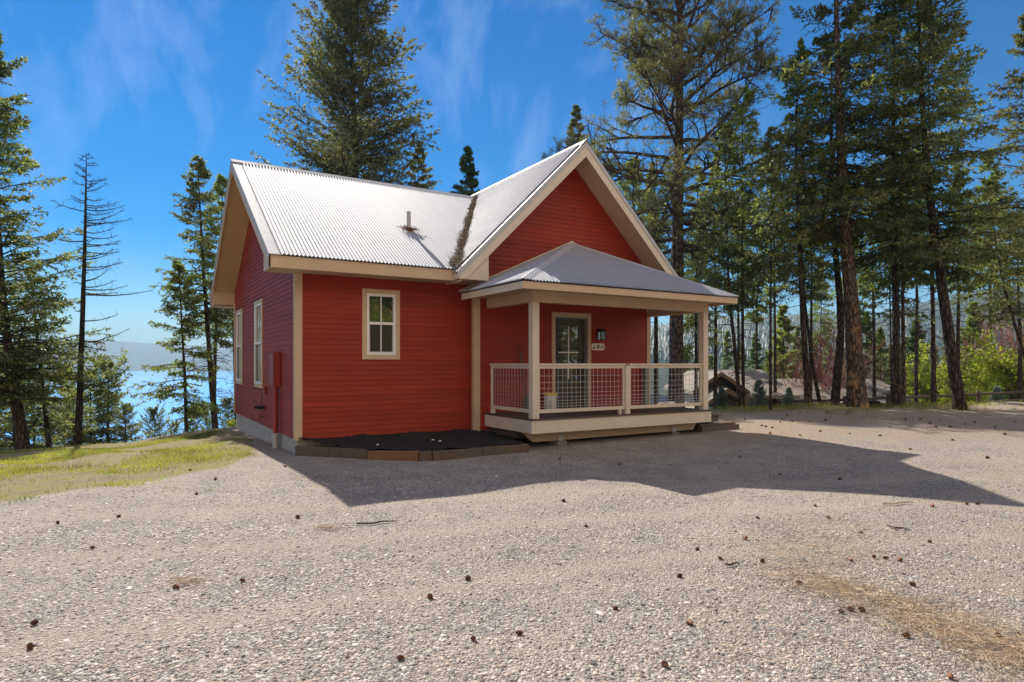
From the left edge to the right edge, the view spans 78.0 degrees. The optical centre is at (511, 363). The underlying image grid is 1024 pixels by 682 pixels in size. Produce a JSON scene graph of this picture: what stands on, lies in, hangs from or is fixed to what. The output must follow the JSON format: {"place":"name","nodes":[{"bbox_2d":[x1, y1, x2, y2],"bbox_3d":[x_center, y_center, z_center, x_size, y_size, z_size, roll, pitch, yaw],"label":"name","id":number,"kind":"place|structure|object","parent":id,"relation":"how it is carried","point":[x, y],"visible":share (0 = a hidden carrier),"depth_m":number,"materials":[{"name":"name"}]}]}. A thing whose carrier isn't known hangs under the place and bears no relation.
{"place":"outdoors","nodes":[
{"label":"outdoors","id":0,"kind":"place"},
{"bbox_2d":[0,339,232,370],"bbox_3d":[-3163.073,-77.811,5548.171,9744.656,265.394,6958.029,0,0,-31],"label":"shore hills","id":1,"kind":"structure","parent":0,"point":[138,355],"depth_m":4750.14,"materials":[{"name":"blue"}]},
{"bbox_2d":[0,371,667,448],"bbox_3d":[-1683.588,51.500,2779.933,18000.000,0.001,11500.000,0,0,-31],"label":"lake","id":2,"kind":"structure","parent":0,"point":[138,377],"depth_m":1058.49,"materials":[{"name":"liquid"}]},
{"bbox_2d":[0,436,1022,681],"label":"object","id":3,"kind":"object","parent":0,"point":[522,612],"visible":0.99,"depth_m":4.05,"materials":[{"name":"stone"}]},
{"bbox_2d":[0,402,1023,681],"bbox_3d":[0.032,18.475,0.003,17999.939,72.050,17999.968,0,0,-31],"label":"ground","id":4,"kind":"structure","parent":0,"point":[844,438],"depth_m":5.45,"materials":[{"name":"grey gravel"}]},
{"bbox_2d":[0,346,12,447],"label":"conifer","id":5,"kind":"object","parent":4,"relation":"on","point":[5,428],"visible":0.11,"depth_m":31.15,"materials":[{"name":"plant"}]},
{"bbox_2d":[0,339,63,450],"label":"conifer","id":6,"kind":"object","parent":4,"relation":"on","point":[10,438],"visible":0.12,"depth_m":28.94,"materials":[{"name":"green plant"}]},
{"bbox_2d":[6,379,66,447],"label":"conifer","id":7,"kind":"object","parent":4,"relation":"on","point":[34,439],"visible":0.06,"depth_m":30.83,"materials":[{"name":"plant"}]},
{"bbox_2d":[0,271,76,447],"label":"fir tree","id":8,"kind":"object","parent":4,"relation":"on","point":[50,426],"visible":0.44,"depth_m":22.95,"materials":[{"name":"green plant"}]},
{"bbox_2d":[0,30,115,449],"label":"fir tree","id":9,"kind":"object","parent":4,"relation":"on","point":[14,359],"visible":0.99,"depth_m":20.95,"materials":[{"name":"green plant"}]},
{"bbox_2d":[30,363,96,446],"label":"conifer","id":10,"kind":"object","parent":4,"relation":"on","point":[63,382],"visible":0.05,"depth_m":33.00,"materials":[{"name":"plant"}]},
{"bbox_2d":[33,385,112,446],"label":"conifer","id":11,"kind":"object","parent":4,"relation":"on","point":[85,439],"visible":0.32,"depth_m":26.83,"materials":[{"name":"green plant"}]},
{"bbox_2d":[53,361,137,446],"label":"conifer","id":12,"kind":"object","parent":4,"relation":"on","point":[98,392],"visible":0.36,"depth_m":29.93,"materials":[{"name":"green plant"}]},
{"bbox_2d":[42,152,151,444],"bbox_3d":[-14.452,-2.110,22.338,3.573,10.560,2.400,0,0,19],"label":"dead tree","id":13,"kind":"object","parent":4,"relation":"on","point":[79,410],"visible":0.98,"depth_m":21.97,"materials":[{"name":"brown wood"}]},
{"bbox_2d":[63,347,153,443],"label":"conifer","id":14,"kind":"object","parent":4,"relation":"on","point":[116,378],"visible":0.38,"depth_m":31.04,"materials":[{"name":"green plant"}]},
{"bbox_2d":[102,400,144,442],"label":"conifer","id":15,"kind":"object","parent":4,"relation":"on","point":[122,416],"visible":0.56,"depth_m":27.90,"materials":[{"name":"green plant"}]},
{"bbox_2d":[137,402,170,439],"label":"conifer","id":16,"kind":"object","parent":4,"relation":"on","point":[152,419],"visible":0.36,"depth_m":33.87,"materials":[{"name":"green plant"}]},
{"bbox_2d":[163,414,180,434],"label":"conifer","id":17,"kind":"object","parent":4,"relation":"on","point":[176,424],"visible":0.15,"depth_m":39.96,"materials":[{"name":"plant"}]},
{"bbox_2d":[127,259,227,433],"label":"fir tree","id":18,"kind":"object","parent":4,"relation":"on","point":[170,307],"visible":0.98,"depth_m":20.91,"materials":[{"name":"green plant"}]},
{"bbox_2d":[147,155,233,428],"bbox_3d":[-10.926,-2.366,21.908,2.989,9.816,3.512,0,0,-31],"label":"fir tree","id":19,"kind":"object","parent":4,"relation":"on","point":[199,166],"visible":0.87,"depth_m":21.83,"materials":[{"name":"green plant"}]},
{"bbox_2d":[180,399,206,431],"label":"conifer","id":20,"kind":"object","parent":4,"relation":"on","point":[196,427],"visible":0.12,"depth_m":38.06,"materials":[{"name":"plant"}]},
{"bbox_2d":[172,173,233,427],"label":"fir tree","id":21,"kind":"object","parent":4,"relation":"on","point":[220,185],"visible":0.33,"depth_m":24.77,"materials":[{"name":"green plant"}]},
{"bbox_2d":[199,411,211,429],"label":"conifer","id":22,"kind":"object","parent":4,"relation":"on","point":[208,421],"visible":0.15,"depth_m":41.95,"materials":[{"name":"plant"}]},
{"bbox_2d":[204,275,235,421],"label":"fir tree","id":23,"kind":"object","parent":4,"relation":"on","point":[230,334],"visible":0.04,"depth_m":27.89,"materials":[{"name":"green plant"}]},
{"bbox_2d":[218,397,234,427],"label":"conifer","id":24,"kind":"object","parent":4,"relation":"on","point":[227,406],"visible":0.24,"depth_m":29.85,"materials":[{"name":"green plant"}]},
{"bbox_2d":[226,418,235,426],"bbox_3d":[-10.149,2.204,23.024,0.743,0.796,0.666,0,0,0],"label":"budding bush","id":25,"kind":"object","parent":4,"relation":"on","point":[232,422],"visible":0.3,"depth_m":22.93,"materials":[{"name":"green plant"}]},
{"bbox_2d":[251,0,442,189],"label":"fir tree","id":26,"kind":"object","parent":4,"relation":"on","point":[349,134],"visible":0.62,"depth_m":48.20,"materials":[{"name":"green plant"}]},
{"bbox_2d":[356,520,396,523],"bbox_3d":[-1.321,1.548,6.163,0.386,0.023,0.066,0,0,-13],"label":"stick","id":27,"kind":"object","parent":4,"relation":"on","point":[374,522],"visible":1,"depth_m":6.14,"materials":[{"name":"wood"}]},
{"bbox_2d":[295,429,528,460],"bbox_3d":[-1.694,1.458,11.285,3.807,0.313,2.139,0,0,-31],"label":"planting bed","id":28,"kind":"object","parent":4,"relation":"on","point":[421,446],"visible":0.98,"depth_m":11.01,"materials":[{"name":"black soil"}]},
{"bbox_2d":[404,140,436,188],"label":"fir tree","id":29,"kind":"object","parent":4,"relation":"on","point":[422,178],"visible":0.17,"depth_m":51.85,"materials":[{"name":"green plant"}]},
{"bbox_2d":[450,145,480,195],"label":"fir tree","id":30,"kind":"object","parent":4,"relation":"on","point":[470,182],"visible":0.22,"depth_m":39.82,"materials":[{"name":"green plant"}]},
{"bbox_2d":[209,139,738,452],"bbox_3d":[-1.416,-1.045,15.886,10.164,7.490,10.773,0,0,-31],"label":"cabin","id":31,"kind":"object","parent":4,"relation":"on","point":[353,304],"visible":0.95,"depth_m":12.80,"materials":[{"name":"red wood"}]},
{"bbox_2d":[236,308,242,384],"bbox_3d":[-7.264,-0.450,16.843,0.056,1.980,1.100,0,0,-31],"label":"window","id":32,"kind":"structure","parent":31,"relation":"in","point":[239,329],"depth_m":16.84,"materials":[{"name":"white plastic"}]},
{"bbox_2d":[254,298,262,387],"bbox_3d":[-5.741,-0.450,14.328,0.056,1.980,1.040,0,0,-31],"label":"window","id":33,"kind":"structure","parent":31,"relation":"in","point":[258,305],"depth_m":14.43,"materials":[{"name":"white plastic"}]},
{"bbox_2d":[269,352,280,447],"bbox_3d":[-4.669,0.835,12.400,0.149,2.130,0.510,0,0,-31],"label":"meter box","id":34,"kind":"object","parent":31,"relation":"attached to","point":[275,370],"visible":0.94,"depth_m":12.27,"materials":[{"name":"red paint"}]},
{"bbox_2d":[362,288,399,359],"bbox_3d":[-2.479,-0.742,11.969,0.740,1.325,0.056,0,0,-31],"label":"window","id":35,"kind":"structure","parent":31,"relation":"in","point":[380,308],"depth_m":11.97,"materials":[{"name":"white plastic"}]},
{"bbox_2d":[446,194,478,267],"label":"needle litter","id":36,"kind":"object","parent":31,"relation":"on","point":[464,233],"visible":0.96,"depth_m":13.61,"materials":[{"name":"brown plant"}]},
{"bbox_2d":[517,346,528,408],"bbox_3d":[0.253,0.315,13.208,0.242,1.371,0.193,0,0,-31],"label":"shovel","id":37,"kind":"object","parent":31,"relation":"on","point":[526,401],"visible":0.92,"depth_m":13.18,"materials":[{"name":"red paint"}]},
{"bbox_2d":[543,388,557,408],"bbox_3d":[0.819,0.758,13.473,0.302,0.483,0.302,0,0,-31],"label":"bucket","id":38,"kind":"object","parent":31,"relation":"on","point":[548,402],"visible":0.86,"depth_m":13.36,"materials":[{"name":"white plastic"}]},
{"bbox_2d":[556,318,583,407],"bbox_3d":[1.270,-0.010,14.079,0.860,1.980,0.120,0,0,-31],"label":"door","id":39,"kind":"structure","parent":31,"relation":"in","point":[569,332],"depth_m":14.12,"materials":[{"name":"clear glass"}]},
{"bbox_2d":[592,343,604,349],"bbox_3d":[1.958,-0.385,14.363,0.370,0.156,0.018,0,0,-31],"label":"number sign","id":40,"kind":"object","parent":31,"relation":"attached to","point":[598,346],"visible":1,"depth_m":14.36,"materials":[{"name":"white metal"}]},
{"bbox_2d":[597,329,606,339],"bbox_3d":[2.023,-0.667,14.304,0.170,0.265,0.190,0,0,-31],"label":"wall lamp","id":41,"kind":"object","parent":31,"relation":"attached to","point":[600,334],"visible":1,"depth_m":14.25,"materials":[{"name":"black metal"}]},
{"bbox_2d":[564,104,585,149],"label":"pine tree","id":42,"kind":"object","parent":4,"relation":"on","point":[576,113],"visible":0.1,"depth_m":39.90,"materials":[{"name":"green plant"}]},
{"bbox_2d":[163,444,1023,681],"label":"fallen needles","id":43,"kind":"object","parent":4,"relation":"on","point":[1013,649],"visible":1,"depth_m":4.02,"materials":[{"name":"plant"}]},
{"bbox_2d":[617,156,669,259],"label":"conifer","id":44,"kind":"object","parent":4,"relation":"on","point":[637,183],"visible":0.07,"depth_m":31.79,"materials":[{"name":"green plant"}]},
{"bbox_2d":[637,163,693,403],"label":"fir tree","id":45,"kind":"object","parent":4,"relation":"on","point":[655,337],"visible":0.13,"depth_m":32.90,"materials":[{"name":"green plant"}]},
{"bbox_2d":[540,0,818,407],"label":"pine tree","id":46,"kind":"object","parent":4,"relation":"on","point":[674,62],"visible":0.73,"depth_m":24.83,"materials":[{"name":"green plant"}]},
{"bbox_2d":[665,164,739,408],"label":"fir tree","id":47,"kind":"object","parent":4,"relation":"on","point":[687,351],"visible":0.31,"depth_m":32.93,"materials":[{"name":"green plant"}]},
{"bbox_2d":[683,216,721,370],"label":"conifer","id":48,"kind":"object","parent":4,"relation":"on","point":[709,319],"visible":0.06,"depth_m":45.90,"materials":[{"name":"plant"}]},
{"bbox_2d":[708,354,713,369],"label":"conifer","id":49,"kind":"object","parent":4,"relation":"on","point":[711,362],"visible":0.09,"depth_m":109.78,"materials":[{"name":"plant"}]},
{"bbox_2d":[687,156,735,407],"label":"conifer","id":50,"kind":"object","parent":4,"relation":"on","point":[715,364],"visible":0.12,"depth_m":33.85,"materials":[{"name":"green plant"}]},
{"bbox_2d":[676,120,768,408],"bbox_3d":[7.443,-3.245,21.629,2.811,10.056,3.622,0,0,-31],"label":"fir tree","id":51,"kind":"object","parent":4,"relation":"on","point":[746,301],"visible":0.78,"depth_m":21.44,"materials":[{"name":"green plant"}]},
{"bbox_2d":[712,386,732,409],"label":"spruce sapling","id":52,"kind":"object","parent":4,"relation":"on","point":[723,401],"visible":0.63,"depth_m":22.93,"materials":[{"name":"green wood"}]},
{"bbox_2d":[720,330,734,369],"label":"conifer","id":53,"kind":"object","parent":4,"relation":"on","point":[727,359],"visible":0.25,"depth_m":142.25,"materials":[{"name":"green plant"}]},
{"bbox_2d":[675,85,789,407],"bbox_3d":[7.871,-3.937,22.269,3.626,11.510,3.940,0,0,28],"label":"fir tree","id":54,"kind":"object","parent":4,"relation":"on","point":[747,95],"visible":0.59,"depth_m":21.89,"materials":[{"name":"green plant"}]},
{"bbox_2d":[726,187,761,369],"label":"conifer","id":55,"kind":"object","parent":4,"relation":"on","point":[738,323],"visible":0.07,"depth_m":43.83,"materials":[{"name":"green plant"}]},
{"bbox_2d":[746,333,764,370],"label":"conifer","id":56,"kind":"object","parent":4,"relation":"on","point":[752,356],"visible":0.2,"depth_m":75.89,"materials":[{"name":"green plant"}]},
{"bbox_2d":[746,378,768,408],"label":"spruce sapling","id":57,"kind":"object","parent":4,"relation":"on","point":[760,391],"visible":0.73,"depth_m":23.13,"materials":[{"name":"green plant"}]},
{"bbox_2d":[744,220,781,371],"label":"conifer","id":58,"kind":"object","parent":4,"relation":"on","point":[749,315],"visible":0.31,"depth_m":48.02,"materials":[{"name":"green plant"}]},
{"bbox_2d":[761,349,772,376],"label":"conifer","id":59,"kind":"object","parent":4,"relation":"on","point":[765,355],"visible":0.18,"depth_m":143.34,"materials":[{"name":"plant"}]},
{"bbox_2d":[755,173,793,405],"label":"conifer","id":60,"kind":"object","parent":4,"relation":"on","point":[774,290],"visible":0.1,"depth_m":37.87,"materials":[{"name":"green plant"}]},
{"bbox_2d":[716,126,845,408],"bbox_3d":[8.141,-2.904,19.481,2.985,8.928,2.982,0,0,-31],"label":"fir tree","id":61,"kind":"object","parent":4,"relation":"on","point":[773,138],"visible":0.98,"depth_m":19.45,"materials":[{"name":"green plant"}]},
{"bbox_2d":[764,304,801,378],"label":"conifer","id":62,"kind":"object","parent":4,"relation":"on","point":[783,333],"visible":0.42,"depth_m":49.83,"materials":[{"name":"green plant"}]},
{"bbox_2d":[780,387,794,406],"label":"spruce sapling","id":63,"kind":"object","parent":4,"relation":"on","point":[788,393],"visible":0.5,"depth_m":22.94,"materials":[{"name":"green plant"}]},
{"bbox_2d":[719,37,859,403],"bbox_3d":[9.180,-4.505,20.408,4.392,12.166,3.766,0,0,-31],"label":"fir tree","id":64,"kind":"object","parent":4,"relation":"on","point":[813,192],"visible":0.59,"depth_m":20.45,"materials":[{"name":"green plant"}]},
{"bbox_2d":[665,370,922,409],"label":"neighbour house","id":65,"kind":"structure","parent":4,"relation":"on","point":[798,392],"depth_m":39.58,"materials":[{"name":"grey"}]},
{"bbox_2d":[785,326,802,378],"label":"conifer","id":66,"kind":"object","parent":4,"relation":"on","point":[797,333],"visible":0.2,"depth_m":84.25,"materials":[{"name":"green plant"}]},
{"bbox_2d":[766,162,840,404],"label":"fir tree","id":67,"kind":"object","parent":4,"relation":"on","point":[813,290],"visible":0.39,"depth_m":21.95,"materials":[{"name":"green plant"}]},
{"bbox_2d":[768,326,846,392],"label":"bare tree","id":68,"kind":"object","parent":4,"relation":"on","point":[823,384],"visible":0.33,"depth_m":42.08,"materials":[{"name":"brown plant"}]},
{"bbox_2d":[789,178,834,397],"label":"conifer","id":69,"kind":"object","parent":4,"relation":"on","point":[825,284],"visible":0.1,"depth_m":35.96,"materials":[{"name":"green plant"}]},
{"bbox_2d":[807,267,836,375],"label":"conifer","id":70,"kind":"object","parent":4,"relation":"on","point":[823,329],"visible":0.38,"depth_m":59.80,"materials":[{"name":"green plant"}]},
{"bbox_2d":[765,30,883,405],"bbox_3d":[10.925,-4.824,21.495,3.882,13.062,4.386,0,0,-3],"label":"fir tree","id":71,"kind":"object","parent":4,"relation":"on","point":[837,372],"visible":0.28,"depth_m":21.20,"materials":[{"name":"green plant"}]},
{"bbox_2d":[822,335,834,373],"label":"conifer","id":72,"kind":"object","parent":4,"relation":"on","point":[828,344],"visible":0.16,"depth_m":140.22,"materials":[{"name":"plant"}]},
{"bbox_2d":[781,305,889,385],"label":"bare tree","id":73,"kind":"object","parent":4,"relation":"on","point":[830,354],"visible":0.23,"depth_m":43.43,"materials":[{"name":"grey wood"}]},
{"bbox_2d":[801,333,881,379],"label":"bare tree","id":74,"kind":"object","parent":4,"relation":"on","point":[845,364],"visible":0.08,"depth_m":48.38,"materials":[{"name":"plant"}]},
{"bbox_2d":[827,234,879,386],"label":"conifer","id":75,"kind":"object","parent":4,"relation":"on","point":[863,317],"visible":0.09,"depth_m":39.53,"materials":[{"name":"green plant"}]},
{"bbox_2d":[731,0,986,407],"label":"fir tree","id":76,"kind":"object","parent":4,"relation":"on","point":[856,392],"visible":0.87,"depth_m":19.68,"materials":[{"name":"green plant"}]},
{"bbox_2d":[852,171,891,400],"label":"conifer","id":77,"kind":"object","parent":4,"relation":"on","point":[865,291],"visible":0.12,"depth_m":37.91,"materials":[{"name":"green plant"}]},
{"bbox_2d":[861,311,884,382],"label":"conifer","id":78,"kind":"object","parent":4,"relation":"on","point":[867,328],"visible":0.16,"depth_m":51.70,"materials":[{"name":"green plant"}]},
{"bbox_2d":[868,400,880,406],"bbox_3d":[11.734,1.346,20.600,0.596,0.280,0.596,0,0,-31],"label":"tree stump","id":79,"kind":"object","parent":4,"relation":"on","point":[872,402],"visible":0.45,"depth_m":20.39,"materials":[{"name":"brown wood"}]},
{"bbox_2d":[871,327,889,384],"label":"conifer","id":80,"kind":"object","parent":4,"relation":"on","point":[884,352],"visible":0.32,"depth_m":59.84,"materials":[{"name":"green plant"}]},
{"bbox_2d":[871,332,889,381],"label":"conifer","id":81,"kind":"object","parent":4,"relation":"on","point":[884,339],"visible":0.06,"depth_m":87.03,"materials":[{"name":"plant"}]},
{"bbox_2d":[810,0,969,405],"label":"fir tree","id":82,"kind":"object","parent":4,"relation":"on","point":[896,398],"visible":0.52,"depth_m":19.88,"materials":[{"name":"green plant"}]},
{"bbox_2d":[856,212,935,402],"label":"fir tree","id":83,"kind":"object","parent":4,"relation":"on","point":[912,313],"visible":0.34,"depth_m":22.37,"materials":[{"name":"green plant"}]},
{"bbox_2d":[840,152,961,402],"bbox_3d":[12.768,-2.841,21.155,3.320,9.001,3.207,0,0,-31],"label":"fir tree","id":84,"kind":"object","parent":4,"relation":"on","point":[903,358],"visible":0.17,"depth_m":21.16,"materials":[{"name":"green plant"}]},
{"bbox_2d":[792,388,1023,404],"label":"rail fence","id":85,"kind":"object","parent":4,"relation":"on","point":[977,394],"visible":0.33,"depth_m":27.30,"materials":[{"name":"brown wood"}]},
{"bbox_2d":[900,319,929,376],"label":"conifer","id":86,"kind":"object","parent":4,"relation":"on","point":[912,341],"visible":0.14,"depth_m":47.89,"materials":[{"name":"green plant"}]},
{"bbox_2d":[900,150,936,403],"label":"conifer","id":87,"kind":"object","parent":4,"relation":"on","point":[916,349],"visible":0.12,"depth_m":35.85,"materials":[{"name":"plant"}]},
{"bbox_2d":[819,0,1023,410],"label":"fir tree","id":88,"kind":"object","parent":4,"relation":"on","point":[940,260],"visible":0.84,"depth_m":18.58,"materials":[{"name":"green plant"}]},
{"bbox_2d":[906,352,945,398],"bbox_3d":[26.168,2.156,39.828,3.270,6.742,2.928,0,0,44],"label":"budding bush","id":89,"kind":"object","parent":4,"relation":"on","point":[907,388],"visible":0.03,"depth_m":39.96,"materials":[{"name":"green plant"}]},
{"bbox_2d":[864,4,1023,403],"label":"fir tree","id":90,"kind":"object","parent":4,"relation":"on","point":[933,393],"visible":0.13,"depth_m":22.42,"materials":[{"name":"green plant"}]},
{"bbox_2d":[907,339,984,403],"bbox_3d":[25.895,1.570,37.894,4.260,6.890,4.757,0,0,28],"label":"budding bush","id":91,"kind":"object","parent":4,"relation":"on","point":[923,378],"visible":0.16,"depth_m":38.17,"materials":[{"name":"green plant"}]},
{"bbox_2d":[928,163,997,401],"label":"conifer","id":92,"kind":"object","parent":4,"relation":"on","point":[959,289],"visible":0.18,"depth_m":33.94,"materials":[{"name":"green plant"}]},
{"bbox_2d":[906,283,1023,381],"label":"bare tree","id":93,"kind":"object","parent":4,"relation":"on","point":[1000,339],"visible":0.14,"depth_m":38.86,"materials":[{"name":"green plant"}]},
{"bbox_2d":[907,284,1023,377],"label":"bare tree","id":94,"kind":"object","parent":4,"relation":"on","point":[1006,341],"visible":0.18,"depth_m":37.91,"materials":[{"name":"green plant"}]},
{"bbox_2d":[930,364,1003,404],"bbox_3d":[24.723,1.826,33.780,3.933,4.281,3.256,0,0,1],"label":"budding bush","id":95,"kind":"object","parent":4,"relation":"on","point":[969,398],"visible":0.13,"depth_m":33.28,"materials":[{"name":"green plant"}]},
{"bbox_2d":[955,301,987,384],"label":"conifer","id":96,"kind":"object","parent":4,"relation":"on","point":[972,314],"visible":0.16,"depth_m":57.73,"materials":[{"name":"green plant"}]},
{"bbox_2d":[928,176,1023,395],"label":"fir tree","id":97,"kind":"object","parent":4,"relation":"on","point":[1007,300],"visible":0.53,"depth_m":22.98,"materials":[{"name":"green plant"}]},
{"bbox_2d":[936,321,1023,401],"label":"budding bush","id":98,"kind":"object","parent":4,"relation":"on","point":[974,370],"visible":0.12,"depth_m":34.57,"materials":[{"name":"green plant"}]},
{"bbox_2d":[943,14,1023,329],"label":"fir tree","id":99,"kind":"object","parent":4,"relation":"on","point":[1013,79],"visible":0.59,"depth_m":23.86,"materials":[{"name":"green plant"}]},
{"bbox_2d":[961,147,1013,379],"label":"conifer","id":100,"kind":"object","parent":4,"relation":"on","point":[1002,193],"visible":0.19,"depth_m":37.96,"materials":[{"name":"green plant"}]},
{"bbox_2d":[963,341,1023,399],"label":"budding bush","id":101,"kind":"object","parent":4,"relation":"on","point":[994,374],"visible":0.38,"depth_m":34.49,"materials":[{"name":"green plant"}]},
{"bbox_2d":[988,386,1005,400],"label":"spruce sapling","id":102,"kind":"object","parent":4,"relation":"on","point":[996,389],"visible":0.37,"depth_m":29.43,"materials":[{"name":"plant"}]},
{"bbox_2d":[982,223,1023,401],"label":"conifer","id":103,"kind":"object","parent":4,"relation":"on","point":[1019,376],"visible":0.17,"depth_m":32.92,"materials":[{"name":"green plant"}]},
{"bbox_2d":[0,399,1023,504],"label":"grass","id":104,"kind":"structure","parent":0,"point":[40,457],"depth_m":12.55,"materials":[{"name":"green plant"}]},
{"bbox_2d":[0,0,1023,345],"label":"sky","id":105,"kind":"structure","parent":0,"point":[143,88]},
{"bbox_2d":[651,299,1023,395],"bbox_3d":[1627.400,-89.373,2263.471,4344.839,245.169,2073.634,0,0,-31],"label":"forested hills","id":106,"kind":"structure","parent":0,"point":[661,377],"depth_m":802.22,"materials":[{"name":"green plant"}]},
{"bbox_2d":[651,285,1023,362],"bbox_3d":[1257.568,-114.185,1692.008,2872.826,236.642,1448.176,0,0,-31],"label":"distant forest","id":107,"kind":"object","parent":106,"relation":"on","point":[664,343],"visible":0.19,"depth_m":1060.66,"materials":[{"name":"plant"}]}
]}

